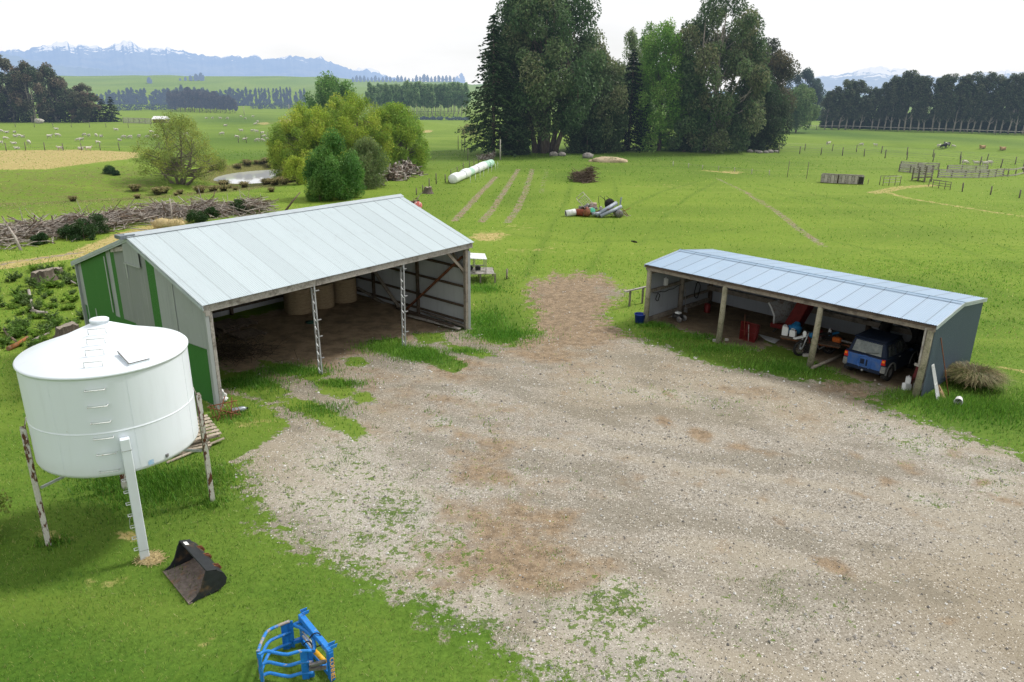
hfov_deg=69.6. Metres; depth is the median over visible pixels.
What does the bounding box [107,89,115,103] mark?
pine tree
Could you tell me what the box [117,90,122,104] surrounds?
pine tree
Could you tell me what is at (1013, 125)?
understorey shrub
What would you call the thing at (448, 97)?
poplar tree
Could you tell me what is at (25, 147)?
wire fence
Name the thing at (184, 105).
gum tree
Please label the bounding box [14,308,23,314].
leafy weed
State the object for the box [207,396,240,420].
rusty harrow
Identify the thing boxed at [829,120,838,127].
understorey shrub
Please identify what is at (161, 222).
loose hay bale
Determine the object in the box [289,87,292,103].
pine tree
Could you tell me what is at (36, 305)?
leafy weed
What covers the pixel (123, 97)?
pine tree
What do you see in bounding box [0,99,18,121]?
spruce tree
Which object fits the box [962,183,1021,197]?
post row
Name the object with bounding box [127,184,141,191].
tussock
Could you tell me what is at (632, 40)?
poplar tree
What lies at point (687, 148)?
understorey shrub
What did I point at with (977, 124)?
understorey shrub
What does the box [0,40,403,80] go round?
snow mountain range
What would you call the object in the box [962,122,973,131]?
understorey shrub
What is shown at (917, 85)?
gum tree
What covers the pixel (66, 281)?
leafy weed
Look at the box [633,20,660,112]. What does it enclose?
poplar tree
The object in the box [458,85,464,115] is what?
poplar tree
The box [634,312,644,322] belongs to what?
blue bucket
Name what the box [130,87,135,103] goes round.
pine tree
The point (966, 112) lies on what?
gum tree
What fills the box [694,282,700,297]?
hose loop
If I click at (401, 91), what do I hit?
poplar tree
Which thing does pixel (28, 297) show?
leafy weed
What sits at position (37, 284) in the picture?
leafy weed
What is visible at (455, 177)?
wrapped bale
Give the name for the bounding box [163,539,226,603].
loader bucket
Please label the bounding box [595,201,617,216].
metal pipe
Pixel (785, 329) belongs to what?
plastic can
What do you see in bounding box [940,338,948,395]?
rusty pole
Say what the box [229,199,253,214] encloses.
gorse bush
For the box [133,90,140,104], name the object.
pine tree
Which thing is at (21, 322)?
leafy weed
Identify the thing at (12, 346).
dead branch
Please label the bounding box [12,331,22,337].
leafy weed
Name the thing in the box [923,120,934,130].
understorey shrub
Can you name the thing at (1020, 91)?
gum tree
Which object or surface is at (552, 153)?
boulder
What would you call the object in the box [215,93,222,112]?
gum tree
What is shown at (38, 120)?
white boulder
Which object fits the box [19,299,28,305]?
leafy weed
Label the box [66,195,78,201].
tussock
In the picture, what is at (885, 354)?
off road car
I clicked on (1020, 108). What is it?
gum tree
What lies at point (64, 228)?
gorse bush
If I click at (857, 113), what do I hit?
gum tree
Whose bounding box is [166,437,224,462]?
loose board
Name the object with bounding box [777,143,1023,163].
wire fence
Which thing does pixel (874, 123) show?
understorey shrub
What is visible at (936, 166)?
stock yard fence
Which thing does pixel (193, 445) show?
wooden pallet
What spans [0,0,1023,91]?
sky
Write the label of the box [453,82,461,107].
poplar tree
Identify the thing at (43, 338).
leafy weed
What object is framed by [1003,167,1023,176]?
stock yard fence
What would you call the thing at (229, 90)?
pine tree
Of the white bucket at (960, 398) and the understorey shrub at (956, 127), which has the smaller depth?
the white bucket at (960, 398)
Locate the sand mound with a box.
[588,156,627,162]
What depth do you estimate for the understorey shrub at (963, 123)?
207.72 m
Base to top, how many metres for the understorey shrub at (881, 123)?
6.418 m
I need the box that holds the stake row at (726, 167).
[673,161,769,173]
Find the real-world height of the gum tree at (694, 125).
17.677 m
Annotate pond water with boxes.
[214,170,281,183]
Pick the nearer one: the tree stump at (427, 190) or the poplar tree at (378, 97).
the tree stump at (427, 190)
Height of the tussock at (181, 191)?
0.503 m
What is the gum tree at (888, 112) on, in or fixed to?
on the ground at (700, 423)
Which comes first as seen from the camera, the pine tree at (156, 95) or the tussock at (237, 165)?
the tussock at (237, 165)
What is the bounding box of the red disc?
[414,201,421,207]
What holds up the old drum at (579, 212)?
on the ground at (700, 423)
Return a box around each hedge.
[115,103,177,110]
[248,102,294,108]
[414,116,468,119]
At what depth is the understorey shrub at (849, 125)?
218.63 m
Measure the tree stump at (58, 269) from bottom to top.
0.323 m
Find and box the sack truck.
[911,366,918,383]
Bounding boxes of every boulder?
[34,119,43,122]
[549,151,557,155]
[582,153,593,157]
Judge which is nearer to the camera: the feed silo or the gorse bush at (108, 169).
the feed silo
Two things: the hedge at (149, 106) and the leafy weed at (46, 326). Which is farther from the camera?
the hedge at (149, 106)
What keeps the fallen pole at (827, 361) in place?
on the ground at (700, 423)
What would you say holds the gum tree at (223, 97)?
on the ground at (700, 423)
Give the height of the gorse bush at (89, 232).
1.680 m
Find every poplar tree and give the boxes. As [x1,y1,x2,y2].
[302,70,358,119]
[364,82,373,109]
[371,85,377,114]
[375,87,381,106]
[381,82,388,104]
[385,85,392,106]
[389,84,396,101]
[393,83,401,103]
[397,84,404,101]
[403,79,412,110]
[409,81,415,112]
[412,82,420,110]
[417,81,424,107]
[420,84,428,110]
[426,83,430,115]
[428,83,435,115]
[433,83,438,115]
[436,83,442,115]
[439,83,448,115]
[444,83,453,115]
[450,82,455,115]
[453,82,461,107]
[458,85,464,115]
[461,83,469,115]
[621,27,643,140]
[628,16,690,151]
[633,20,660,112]
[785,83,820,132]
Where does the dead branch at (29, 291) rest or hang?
on the ground at (700, 423)
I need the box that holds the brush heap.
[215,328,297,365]
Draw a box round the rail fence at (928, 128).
[793,125,1022,134]
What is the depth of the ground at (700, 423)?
20.86 m
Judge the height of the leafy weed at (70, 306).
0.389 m
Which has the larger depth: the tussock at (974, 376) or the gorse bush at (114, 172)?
the gorse bush at (114, 172)
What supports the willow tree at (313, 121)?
on the ground at (700, 423)
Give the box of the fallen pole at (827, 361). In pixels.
[811,353,843,368]
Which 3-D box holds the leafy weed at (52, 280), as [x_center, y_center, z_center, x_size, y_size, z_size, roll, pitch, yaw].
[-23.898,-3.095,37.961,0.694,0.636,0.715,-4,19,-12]
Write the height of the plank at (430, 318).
0.120 m
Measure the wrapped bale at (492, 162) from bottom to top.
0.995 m
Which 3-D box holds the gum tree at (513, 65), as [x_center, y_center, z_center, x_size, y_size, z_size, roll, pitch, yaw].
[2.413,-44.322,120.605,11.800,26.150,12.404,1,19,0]
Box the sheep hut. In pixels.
[152,116,168,122]
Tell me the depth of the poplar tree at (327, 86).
139.26 m
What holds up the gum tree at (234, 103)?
on the ground at (700, 423)
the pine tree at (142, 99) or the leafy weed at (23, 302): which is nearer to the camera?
the leafy weed at (23, 302)
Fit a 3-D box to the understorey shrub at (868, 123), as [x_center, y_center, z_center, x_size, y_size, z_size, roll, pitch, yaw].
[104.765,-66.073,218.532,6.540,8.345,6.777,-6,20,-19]
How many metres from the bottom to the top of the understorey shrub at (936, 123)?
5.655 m
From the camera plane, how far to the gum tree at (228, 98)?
276.81 m
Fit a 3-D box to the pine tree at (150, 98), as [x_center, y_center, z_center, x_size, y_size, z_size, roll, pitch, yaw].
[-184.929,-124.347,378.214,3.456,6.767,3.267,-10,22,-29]
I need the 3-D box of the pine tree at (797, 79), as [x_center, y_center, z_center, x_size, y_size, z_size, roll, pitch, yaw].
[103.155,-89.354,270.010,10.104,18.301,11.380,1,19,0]
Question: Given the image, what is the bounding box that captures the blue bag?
[788,321,802,333]
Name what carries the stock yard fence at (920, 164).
on the ground at (700, 423)
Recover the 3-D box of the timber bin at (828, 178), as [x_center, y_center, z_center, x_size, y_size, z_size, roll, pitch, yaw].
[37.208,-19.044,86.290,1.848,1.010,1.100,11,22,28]
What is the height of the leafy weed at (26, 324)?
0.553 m
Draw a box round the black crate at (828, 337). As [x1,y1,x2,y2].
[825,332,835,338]
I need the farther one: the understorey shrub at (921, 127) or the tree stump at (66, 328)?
the understorey shrub at (921, 127)
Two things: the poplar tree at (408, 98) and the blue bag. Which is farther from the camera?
the poplar tree at (408, 98)
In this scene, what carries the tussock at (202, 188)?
on the ground at (700, 423)
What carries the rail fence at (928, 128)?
on the ground at (700, 423)
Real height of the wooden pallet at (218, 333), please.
0.135 m
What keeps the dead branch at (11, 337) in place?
on the ground at (700, 423)
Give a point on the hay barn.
(190, 282)
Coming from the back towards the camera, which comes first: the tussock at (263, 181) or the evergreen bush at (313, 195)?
the tussock at (263, 181)
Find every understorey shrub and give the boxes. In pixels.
[499,113,531,155]
[565,108,609,153]
[596,93,628,152]
[676,117,708,151]
[706,105,736,150]
[819,111,829,127]
[821,119,833,127]
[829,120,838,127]
[837,118,851,127]
[844,119,856,128]
[849,117,869,128]
[856,112,874,128]
[867,118,880,128]
[872,117,887,129]
[881,108,898,129]
[890,114,907,129]
[896,111,915,129]
[912,116,930,129]
[917,112,929,130]
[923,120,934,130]
[930,120,942,130]
[936,119,951,130]
[945,118,958,130]
[950,112,965,131]
[958,118,967,131]
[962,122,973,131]
[971,121,982,131]
[974,118,990,131]
[982,119,1001,132]
[994,120,1008,132]
[998,117,1020,132]
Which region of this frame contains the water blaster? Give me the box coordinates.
[668,311,686,322]
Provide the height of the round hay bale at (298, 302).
1.285 m
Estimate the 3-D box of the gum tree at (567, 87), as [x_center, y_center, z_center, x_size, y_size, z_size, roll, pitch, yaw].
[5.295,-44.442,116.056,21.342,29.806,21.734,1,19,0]
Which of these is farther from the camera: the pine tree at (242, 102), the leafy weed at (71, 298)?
the pine tree at (242, 102)
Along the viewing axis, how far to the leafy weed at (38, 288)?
37.25 m
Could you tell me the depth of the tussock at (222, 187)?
76.85 m
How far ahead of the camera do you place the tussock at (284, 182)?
80.73 m
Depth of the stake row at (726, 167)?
98.05 m
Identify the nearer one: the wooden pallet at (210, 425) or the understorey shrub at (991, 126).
the wooden pallet at (210, 425)
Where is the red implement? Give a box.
[768,298,813,331]
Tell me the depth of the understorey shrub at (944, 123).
209.20 m
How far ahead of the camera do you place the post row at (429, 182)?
77.73 m
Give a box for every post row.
[416,173,448,194]
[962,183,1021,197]
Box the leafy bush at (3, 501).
[0,489,11,529]
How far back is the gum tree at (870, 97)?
209.40 m
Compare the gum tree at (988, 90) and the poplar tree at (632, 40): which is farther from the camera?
the gum tree at (988, 90)
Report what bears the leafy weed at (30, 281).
on the ground at (700, 423)
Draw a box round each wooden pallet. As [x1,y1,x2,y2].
[176,432,211,455]
[193,414,221,442]
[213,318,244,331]
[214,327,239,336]
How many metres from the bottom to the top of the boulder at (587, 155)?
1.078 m
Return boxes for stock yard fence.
[898,164,925,173]
[901,161,939,169]
[917,163,933,171]
[937,169,1004,177]
[946,165,988,171]
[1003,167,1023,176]
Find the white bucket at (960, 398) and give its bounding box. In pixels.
[954,396,962,404]
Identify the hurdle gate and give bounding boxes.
[879,175,901,185]
[928,179,951,188]
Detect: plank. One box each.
[396,307,454,326]
[407,315,460,329]
[420,310,463,326]
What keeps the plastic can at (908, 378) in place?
on the plastic can at (907, 386)
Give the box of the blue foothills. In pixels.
[0,53,206,75]
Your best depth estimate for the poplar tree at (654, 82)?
122.42 m
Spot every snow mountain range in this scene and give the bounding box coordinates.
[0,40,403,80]
[224,56,384,75]
[787,66,1021,94]
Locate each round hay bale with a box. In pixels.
[283,287,312,314]
[312,282,334,308]
[332,277,356,302]
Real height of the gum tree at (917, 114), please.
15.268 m
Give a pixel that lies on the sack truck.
(915, 373)
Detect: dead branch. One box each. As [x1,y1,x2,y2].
[2,328,16,341]
[6,336,28,350]
[27,289,33,309]
[29,309,47,313]
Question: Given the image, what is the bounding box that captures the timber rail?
[624,286,645,306]
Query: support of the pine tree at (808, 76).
on the ground at (700, 423)
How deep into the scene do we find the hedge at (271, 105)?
327.98 m
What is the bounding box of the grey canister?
[232,406,247,412]
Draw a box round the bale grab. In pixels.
[256,607,336,681]
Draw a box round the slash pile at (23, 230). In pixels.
[0,187,280,249]
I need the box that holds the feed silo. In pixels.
[13,316,214,559]
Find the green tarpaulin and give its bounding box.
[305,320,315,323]
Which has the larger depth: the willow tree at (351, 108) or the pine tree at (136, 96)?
the pine tree at (136, 96)
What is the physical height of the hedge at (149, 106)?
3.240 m
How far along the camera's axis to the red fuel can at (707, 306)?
35.08 m
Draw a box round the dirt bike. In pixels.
[793,326,838,355]
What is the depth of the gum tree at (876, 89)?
211.11 m
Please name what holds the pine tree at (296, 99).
on the ground at (700, 423)
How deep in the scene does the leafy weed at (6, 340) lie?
29.62 m
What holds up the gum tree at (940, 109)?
on the ground at (700, 423)
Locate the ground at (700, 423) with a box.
[0,75,1023,681]
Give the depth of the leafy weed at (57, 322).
31.81 m
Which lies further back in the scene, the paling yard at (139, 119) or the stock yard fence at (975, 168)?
the paling yard at (139, 119)
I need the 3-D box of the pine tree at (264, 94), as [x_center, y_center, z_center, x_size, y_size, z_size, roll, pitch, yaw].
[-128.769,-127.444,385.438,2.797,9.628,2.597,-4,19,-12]
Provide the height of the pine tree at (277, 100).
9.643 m
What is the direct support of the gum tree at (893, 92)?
on the ground at (700, 423)
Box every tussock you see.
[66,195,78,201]
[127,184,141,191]
[131,194,141,198]
[150,186,166,194]
[158,186,170,192]
[176,189,185,194]
[191,184,209,192]
[207,185,216,191]
[216,180,231,185]
[217,184,229,190]
[233,163,242,167]
[237,181,250,187]
[258,178,269,184]
[260,157,268,162]
[266,177,280,185]
[266,187,275,191]
[280,180,289,184]
[943,360,1020,390]
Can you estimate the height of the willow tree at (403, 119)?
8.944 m
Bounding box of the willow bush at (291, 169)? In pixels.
[282,155,307,184]
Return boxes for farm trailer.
[780,331,849,352]
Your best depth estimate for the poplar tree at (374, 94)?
256.04 m
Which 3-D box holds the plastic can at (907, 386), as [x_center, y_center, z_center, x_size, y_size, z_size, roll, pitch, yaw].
[14.053,1.591,26.235,0.300,0.321,0.170,1,11,-18]
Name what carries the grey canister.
on the ground at (700, 423)
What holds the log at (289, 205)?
on the ground at (700, 423)
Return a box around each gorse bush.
[29,232,48,245]
[57,223,86,237]
[65,219,98,241]
[79,213,110,234]
[102,165,114,173]
[111,170,120,175]
[186,209,208,222]
[203,206,219,217]
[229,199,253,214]
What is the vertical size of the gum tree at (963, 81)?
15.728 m
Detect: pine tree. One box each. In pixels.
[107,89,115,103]
[113,92,118,104]
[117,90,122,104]
[121,90,127,104]
[125,88,132,104]
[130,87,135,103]
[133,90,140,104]
[138,88,145,104]
[142,88,147,104]
[148,92,154,104]
[152,89,159,104]
[158,90,162,104]
[160,88,167,104]
[193,73,198,80]
[198,72,204,80]
[225,87,233,97]
[234,88,241,105]
[239,89,245,105]
[244,86,249,105]
[247,90,253,105]
[253,88,258,104]
[257,87,261,102]
[260,87,265,102]
[263,88,268,104]
[267,88,270,103]
[272,88,276,102]
[275,88,279,103]
[279,86,282,103]
[281,88,285,104]
[285,87,288,103]
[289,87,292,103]
[293,92,298,101]
[298,89,302,104]
[457,73,466,82]
[784,71,802,93]
[795,67,817,118]
[805,78,826,120]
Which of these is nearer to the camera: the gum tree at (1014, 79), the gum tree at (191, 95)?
the gum tree at (1014, 79)
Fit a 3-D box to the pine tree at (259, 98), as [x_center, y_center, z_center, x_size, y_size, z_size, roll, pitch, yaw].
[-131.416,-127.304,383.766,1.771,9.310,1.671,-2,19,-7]
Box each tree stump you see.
[29,267,59,282]
[52,321,78,338]
[53,267,62,273]
[423,186,433,193]
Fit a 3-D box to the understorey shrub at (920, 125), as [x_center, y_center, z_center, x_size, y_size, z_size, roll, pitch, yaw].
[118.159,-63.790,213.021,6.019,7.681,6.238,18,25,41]
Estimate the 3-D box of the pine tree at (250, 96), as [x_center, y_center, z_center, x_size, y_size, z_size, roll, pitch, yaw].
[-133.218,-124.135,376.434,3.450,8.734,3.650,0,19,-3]
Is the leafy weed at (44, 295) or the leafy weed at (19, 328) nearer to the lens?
the leafy weed at (19, 328)
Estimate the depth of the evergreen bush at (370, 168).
75.74 m
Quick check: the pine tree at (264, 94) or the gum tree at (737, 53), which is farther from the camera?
the pine tree at (264, 94)
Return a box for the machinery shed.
[643,249,987,397]
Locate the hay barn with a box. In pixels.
[70,194,473,408]
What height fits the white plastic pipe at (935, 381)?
1.142 m
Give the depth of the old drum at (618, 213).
60.74 m
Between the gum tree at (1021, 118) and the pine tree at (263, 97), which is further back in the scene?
the pine tree at (263, 97)
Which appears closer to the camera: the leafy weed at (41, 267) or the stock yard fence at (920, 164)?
the leafy weed at (41, 267)
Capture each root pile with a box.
[379,159,427,180]
[476,152,494,159]
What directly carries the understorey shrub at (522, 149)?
on the ground at (700, 423)
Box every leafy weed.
[0,332,13,343]
[4,268,18,280]
[5,301,15,308]
[7,322,25,337]
[10,285,20,294]
[10,292,25,302]
[10,317,26,330]
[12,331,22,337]
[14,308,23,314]
[14,314,31,325]
[14,318,31,332]
[19,289,35,301]
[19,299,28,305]
[24,275,37,284]
[25,325,43,337]
[25,339,34,347]
[26,262,38,271]
[26,297,42,309]
[26,335,41,344]
[29,281,39,287]
[32,311,42,317]
[34,282,46,290]
[34,322,53,331]
[35,262,48,269]
[38,292,48,298]
[38,333,47,341]
[39,276,54,286]
[40,308,59,321]
[40,325,51,332]
[42,301,54,308]
[43,280,59,287]
[46,316,63,326]
[55,279,65,286]
[57,261,66,268]
[58,303,66,310]
[60,276,73,283]
[64,292,78,301]
[64,316,80,323]
[65,301,76,308]
[75,309,83,319]
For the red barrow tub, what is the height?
0.806 m
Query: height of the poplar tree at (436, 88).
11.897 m
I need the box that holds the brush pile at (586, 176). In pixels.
[567,163,598,182]
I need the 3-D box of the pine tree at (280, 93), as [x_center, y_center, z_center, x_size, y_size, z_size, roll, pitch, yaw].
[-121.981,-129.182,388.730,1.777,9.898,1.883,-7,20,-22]
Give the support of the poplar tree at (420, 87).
on the ground at (700, 423)
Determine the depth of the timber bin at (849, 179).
85.15 m
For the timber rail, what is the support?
on the ground at (700, 423)
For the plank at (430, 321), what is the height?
0.120 m
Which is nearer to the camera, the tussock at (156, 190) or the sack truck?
the sack truck
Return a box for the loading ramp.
[911,166,934,181]
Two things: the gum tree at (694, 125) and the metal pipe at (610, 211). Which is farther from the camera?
the gum tree at (694, 125)
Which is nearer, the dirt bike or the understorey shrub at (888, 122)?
the dirt bike
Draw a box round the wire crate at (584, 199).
[576,192,592,209]
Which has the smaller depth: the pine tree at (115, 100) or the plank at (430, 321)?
the plank at (430, 321)
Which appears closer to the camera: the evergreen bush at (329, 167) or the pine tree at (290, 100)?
the evergreen bush at (329, 167)
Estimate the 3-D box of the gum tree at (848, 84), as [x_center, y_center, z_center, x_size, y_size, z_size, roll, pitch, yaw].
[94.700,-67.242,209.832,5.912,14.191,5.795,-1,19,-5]
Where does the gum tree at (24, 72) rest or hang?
on the ground at (700, 423)
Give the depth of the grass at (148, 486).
24.70 m
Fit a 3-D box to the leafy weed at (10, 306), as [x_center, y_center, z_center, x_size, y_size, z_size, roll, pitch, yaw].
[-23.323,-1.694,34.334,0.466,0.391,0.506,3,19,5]
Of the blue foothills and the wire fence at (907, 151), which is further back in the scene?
the blue foothills
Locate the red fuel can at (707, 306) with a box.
[704,301,710,312]
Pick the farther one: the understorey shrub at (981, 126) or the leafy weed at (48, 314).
the understorey shrub at (981, 126)
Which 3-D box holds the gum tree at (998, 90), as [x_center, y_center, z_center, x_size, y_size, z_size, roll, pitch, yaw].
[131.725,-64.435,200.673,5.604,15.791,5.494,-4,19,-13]
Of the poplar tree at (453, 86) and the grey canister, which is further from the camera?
the poplar tree at (453, 86)
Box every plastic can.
[663,277,667,285]
[781,325,788,335]
[789,328,796,336]
[901,381,911,389]
[905,375,911,383]
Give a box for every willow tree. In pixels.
[130,110,227,185]
[264,99,357,178]
[301,90,403,172]
[363,101,430,169]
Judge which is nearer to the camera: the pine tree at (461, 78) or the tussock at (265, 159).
the tussock at (265, 159)
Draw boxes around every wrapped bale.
[448,172,461,183]
[459,171,465,180]
[460,168,471,178]
[472,166,478,173]
[474,163,483,172]
[478,162,487,170]
[487,159,494,167]
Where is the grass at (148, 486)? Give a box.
[0,146,1023,681]
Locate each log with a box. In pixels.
[6,223,21,250]
[285,192,300,209]
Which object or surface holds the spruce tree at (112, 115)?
on the ground at (700, 423)
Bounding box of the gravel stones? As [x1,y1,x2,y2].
[227,273,1023,681]
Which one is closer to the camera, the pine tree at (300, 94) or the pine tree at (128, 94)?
the pine tree at (128, 94)
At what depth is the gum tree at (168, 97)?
285.09 m
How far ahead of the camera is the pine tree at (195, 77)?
762.15 m
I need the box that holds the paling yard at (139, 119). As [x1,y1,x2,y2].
[123,118,151,123]
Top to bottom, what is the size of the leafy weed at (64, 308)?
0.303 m
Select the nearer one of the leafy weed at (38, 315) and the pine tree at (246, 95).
the leafy weed at (38, 315)
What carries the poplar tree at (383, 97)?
on the ground at (700, 423)
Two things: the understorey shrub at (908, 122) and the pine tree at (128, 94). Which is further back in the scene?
the pine tree at (128, 94)
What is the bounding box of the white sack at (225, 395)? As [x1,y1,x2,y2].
[222,389,227,401]
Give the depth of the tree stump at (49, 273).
38.94 m
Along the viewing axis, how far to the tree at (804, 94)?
187.66 m
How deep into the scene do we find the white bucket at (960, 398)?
25.13 m
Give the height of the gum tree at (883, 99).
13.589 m
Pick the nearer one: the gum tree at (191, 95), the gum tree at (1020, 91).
the gum tree at (1020, 91)
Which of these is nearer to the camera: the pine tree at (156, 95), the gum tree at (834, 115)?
the gum tree at (834, 115)
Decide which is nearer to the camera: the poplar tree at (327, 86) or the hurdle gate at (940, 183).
the hurdle gate at (940, 183)
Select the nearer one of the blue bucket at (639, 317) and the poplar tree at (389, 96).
the blue bucket at (639, 317)
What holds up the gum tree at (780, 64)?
on the ground at (700, 423)
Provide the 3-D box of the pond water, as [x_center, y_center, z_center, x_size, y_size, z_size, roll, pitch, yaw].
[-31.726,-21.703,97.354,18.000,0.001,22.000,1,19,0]
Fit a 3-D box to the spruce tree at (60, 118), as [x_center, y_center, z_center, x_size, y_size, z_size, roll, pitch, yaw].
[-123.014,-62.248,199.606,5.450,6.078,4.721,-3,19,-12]
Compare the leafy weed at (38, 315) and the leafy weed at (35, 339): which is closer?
the leafy weed at (35, 339)
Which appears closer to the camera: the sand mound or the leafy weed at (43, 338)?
the leafy weed at (43, 338)
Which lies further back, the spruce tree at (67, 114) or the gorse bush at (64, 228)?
the spruce tree at (67, 114)
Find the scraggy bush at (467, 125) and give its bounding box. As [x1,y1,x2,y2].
[457,123,478,142]
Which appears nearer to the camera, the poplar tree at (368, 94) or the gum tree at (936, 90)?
the gum tree at (936, 90)
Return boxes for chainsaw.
[832,334,851,343]
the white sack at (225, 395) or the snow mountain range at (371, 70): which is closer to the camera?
the white sack at (225, 395)
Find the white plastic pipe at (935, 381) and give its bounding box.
[931,364,939,399]
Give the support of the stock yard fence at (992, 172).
on the ground at (700, 423)
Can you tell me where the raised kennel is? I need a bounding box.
[470,253,495,282]
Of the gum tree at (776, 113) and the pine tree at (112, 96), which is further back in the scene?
the pine tree at (112, 96)
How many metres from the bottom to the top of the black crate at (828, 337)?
0.200 m
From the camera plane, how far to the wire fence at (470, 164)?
97.06 m
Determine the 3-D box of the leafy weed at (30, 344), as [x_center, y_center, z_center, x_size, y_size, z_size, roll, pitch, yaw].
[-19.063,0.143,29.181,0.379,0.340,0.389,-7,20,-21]
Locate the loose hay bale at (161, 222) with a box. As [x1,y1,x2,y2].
[151,217,184,228]
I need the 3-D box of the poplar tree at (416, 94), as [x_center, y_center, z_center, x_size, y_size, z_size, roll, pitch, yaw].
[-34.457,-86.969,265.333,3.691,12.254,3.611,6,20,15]
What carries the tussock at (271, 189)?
on the ground at (700, 423)
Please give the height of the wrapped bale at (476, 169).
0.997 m
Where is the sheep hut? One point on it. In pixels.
(154, 118)
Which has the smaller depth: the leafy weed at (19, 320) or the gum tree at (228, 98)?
the leafy weed at (19, 320)
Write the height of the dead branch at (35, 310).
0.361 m
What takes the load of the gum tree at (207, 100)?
on the ground at (700, 423)
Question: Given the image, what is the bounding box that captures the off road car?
[842,328,920,380]
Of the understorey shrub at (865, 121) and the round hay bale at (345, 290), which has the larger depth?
the understorey shrub at (865, 121)
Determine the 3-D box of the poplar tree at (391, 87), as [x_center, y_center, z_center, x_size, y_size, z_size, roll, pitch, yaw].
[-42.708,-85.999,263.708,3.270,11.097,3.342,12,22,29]
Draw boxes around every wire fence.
[4,142,159,150]
[450,153,493,174]
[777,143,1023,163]
[778,145,1023,169]
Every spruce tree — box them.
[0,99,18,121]
[9,107,29,121]
[22,109,30,121]
[49,100,68,121]
[66,110,82,121]
[90,112,102,121]
[92,99,112,121]
[104,97,122,121]
[454,14,531,156]
[619,49,655,152]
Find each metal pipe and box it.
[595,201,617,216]
[599,205,621,217]
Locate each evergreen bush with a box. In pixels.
[302,127,366,200]
[304,173,335,201]
[346,135,390,189]
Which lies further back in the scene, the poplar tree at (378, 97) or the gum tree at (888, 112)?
the poplar tree at (378, 97)
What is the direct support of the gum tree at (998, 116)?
on the ground at (700, 423)
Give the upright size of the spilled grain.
0.254 m
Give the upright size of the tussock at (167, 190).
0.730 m
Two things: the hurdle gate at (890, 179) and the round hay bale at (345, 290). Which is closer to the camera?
the round hay bale at (345, 290)
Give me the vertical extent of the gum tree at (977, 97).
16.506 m
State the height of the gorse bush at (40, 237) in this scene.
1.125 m
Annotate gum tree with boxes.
[0,55,27,121]
[6,60,51,122]
[33,62,72,121]
[65,82,100,121]
[165,90,172,110]
[170,92,176,108]
[174,90,183,110]
[179,91,187,111]
[181,86,193,111]
[189,89,197,111]
[193,89,203,111]
[200,91,206,111]
[205,92,211,112]
[208,91,216,112]
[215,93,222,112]
[220,95,227,112]
[224,94,233,110]
[231,98,237,110]
[479,0,610,152]
[496,6,559,130]
[554,27,632,152]
[665,0,772,153]
[666,49,709,152]
[729,76,795,150]
[740,37,801,118]
[820,89,837,128]
[827,86,844,128]
[836,79,855,128]
[842,79,859,129]
[849,79,869,129]
[858,86,874,129]
[867,86,880,129]
[874,82,889,129]
[882,79,894,129]
[885,74,903,129]
[892,70,912,130]
[898,70,918,130]
[904,73,925,130]
[911,75,933,130]
[917,77,934,130]
[928,75,947,130]
[932,73,954,131]
[941,73,962,131]
[952,73,972,131]
[955,74,975,131]
[966,71,986,132]
[970,76,992,132]
[977,71,998,132]
[983,74,1009,132]
[991,76,1011,132]
[997,73,1023,133]
[1007,72,1023,133]
[1011,72,1023,133]
[1019,114,1023,133]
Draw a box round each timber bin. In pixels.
[820,173,839,182]
[837,174,864,184]
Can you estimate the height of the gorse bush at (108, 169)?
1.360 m
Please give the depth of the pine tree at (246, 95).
375.51 m
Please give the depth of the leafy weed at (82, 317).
32.85 m
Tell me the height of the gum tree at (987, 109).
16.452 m
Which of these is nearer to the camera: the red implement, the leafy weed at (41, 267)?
the red implement
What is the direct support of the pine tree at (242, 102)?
on the ground at (700, 423)
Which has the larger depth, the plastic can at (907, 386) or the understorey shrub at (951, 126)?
the understorey shrub at (951, 126)
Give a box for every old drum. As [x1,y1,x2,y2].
[565,209,575,215]
[575,208,584,215]
[583,209,590,216]
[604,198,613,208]
[613,209,622,217]
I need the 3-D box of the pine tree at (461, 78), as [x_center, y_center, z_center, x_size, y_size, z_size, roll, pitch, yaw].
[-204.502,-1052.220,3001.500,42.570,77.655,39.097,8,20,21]
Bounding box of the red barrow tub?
[739,321,759,342]
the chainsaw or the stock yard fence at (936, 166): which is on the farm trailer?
the chainsaw
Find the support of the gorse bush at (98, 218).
on the ground at (700, 423)
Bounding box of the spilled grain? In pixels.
[131,549,168,567]
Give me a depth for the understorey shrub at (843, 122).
218.57 m
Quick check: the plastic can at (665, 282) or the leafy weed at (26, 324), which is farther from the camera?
the plastic can at (665, 282)
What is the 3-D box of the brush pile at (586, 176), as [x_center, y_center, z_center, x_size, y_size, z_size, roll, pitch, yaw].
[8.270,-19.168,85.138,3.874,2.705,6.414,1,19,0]
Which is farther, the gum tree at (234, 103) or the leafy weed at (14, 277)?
the gum tree at (234, 103)

